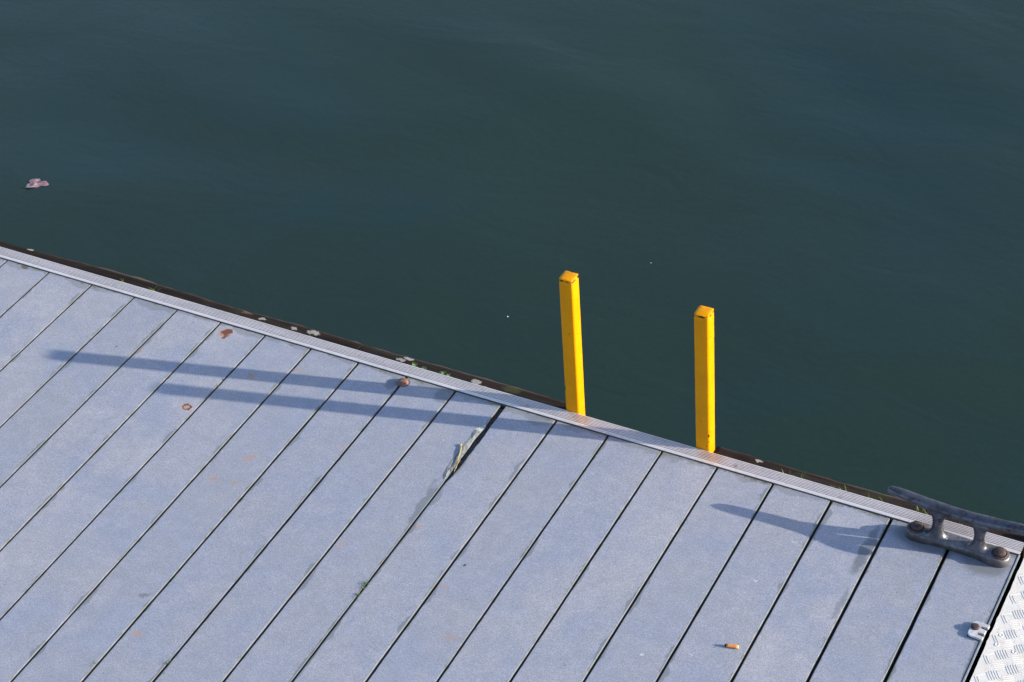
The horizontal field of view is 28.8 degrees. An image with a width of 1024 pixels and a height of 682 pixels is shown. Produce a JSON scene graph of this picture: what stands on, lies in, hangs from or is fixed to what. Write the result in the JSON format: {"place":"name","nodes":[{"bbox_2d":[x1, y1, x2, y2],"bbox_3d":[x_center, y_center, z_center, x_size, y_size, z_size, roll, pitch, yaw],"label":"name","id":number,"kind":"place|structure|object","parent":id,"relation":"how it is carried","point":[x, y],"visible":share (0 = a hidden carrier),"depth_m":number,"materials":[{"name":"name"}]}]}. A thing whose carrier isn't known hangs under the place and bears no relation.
{"place":"outdoors","nodes":[
{"label":"outdoors","id":0,"kind":"place"},
{"bbox_2d":[0,0,1023,523],"bbox_3d":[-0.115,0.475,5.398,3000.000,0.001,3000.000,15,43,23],"label":"water","id":1,"kind":"structure","parent":0,"point":[816,206],"depth_m":6.58,"materials":[{"name":"teal liquid"}]},
{"bbox_2d":[26,179,48,187],"bbox_3d":[-1.612,-0.537,6.795,0.080,0.006,0.055,-1,39,5],"label":"floating leaf","id":2,"kind":"object","parent":1,"relation":"on","point":[35,182],"visible":1,"depth_m":6.79,"materials":[{"name":"pink plant"}]},
{"bbox_2d":[0,241,1023,681],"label":"pontoon","id":3,"kind":"object","parent":1,"relation":"on","point":[274,501],"visible":0.98,"depth_m":4.71,"materials":[{"name":"wood"}]},
{"bbox_2d":[397,378,409,386],"bbox_3d":[-0.280,0.103,5.149,0.033,0.011,0.033,15,43,23],"label":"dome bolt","id":4,"kind":"object","parent":3,"relation":"on","point":[403,382],"visible":1,"depth_m":5.14,"materials":[{"name":"brown metal"}]},
{"bbox_2d":[411,362,426,369],"bbox_3d":[-0.243,0.071,5.211,0.050,0.019,0.023,15,43,23],"label":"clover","id":5,"kind":"object","parent":3,"relation":"on","point":[416,364],"visible":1,"depth_m":5.21,"materials":[{"name":"green plant"}]},
{"bbox_2d":[455,444,461,470],"bbox_3d":[-0.131,0.285,4.919,0.006,0.012,0.090,1,39,8],"label":"reed stalk","id":6,"kind":"object","parent":3,"relation":"on","point":[459,454],"visible":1,"depth_m":4.92,"materials":[{"name":"beige plant"}]},
{"bbox_2d":[559,271,584,415],"bbox_3d":[0.161,0.184,5.045,0.039,0.879,0.038,16,43,23],"label":"yellow post","id":7,"kind":"object","parent":3,"relation":"attached to","point":[571,331],"visible":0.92,"depth_m":4.88,"materials":[{"name":"metal"}]},
{"bbox_2d":[694,305,714,452],"bbox_3d":[0.475,0.271,4.905,0.039,0.879,0.038,15,43,23],"label":"yellow post","id":8,"kind":"object","parent":3,"relation":"attached to","point":[704,371],"visible":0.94,"depth_m":4.74,"materials":[{"name":"metal"}]},
{"bbox_2d":[725,643,738,648],"bbox_3d":[0.481,0.668,4.375,0.031,0.008,0.009,6,40,14],"label":"cigarette butt","id":9,"kind":"object","parent":3,"relation":"on","point":[732,646],"visible":1,"depth_m":4.37,"materials":[{"name":"orange paper"}]},
{"bbox_2d":[887,486,1023,567],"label":"mooring cleat","id":10,"kind":"object","parent":3,"relation":"on","point":[977,547],"visible":1,"depth_m":4.52,"materials":[{"name":"grey metal"}]},
{"bbox_2d":[967,621,989,640],"bbox_3d":[1.018,0.631,4.363,0.036,0.012,0.048,18,44,26],"label":"slotted bracket","id":11,"kind":"object","parent":3,"relation":"on","point":[977,630],"visible":1,"depth_m":4.36,"materials":[{"name":"metal"}]},
{"bbox_2d":[970,559,1023,681],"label":"tread plate","id":12,"kind":"object","parent":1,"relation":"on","point":[1001,659],"visible":1,"depth_m":4.33,"materials":[{"name":"metal"}]}
]}

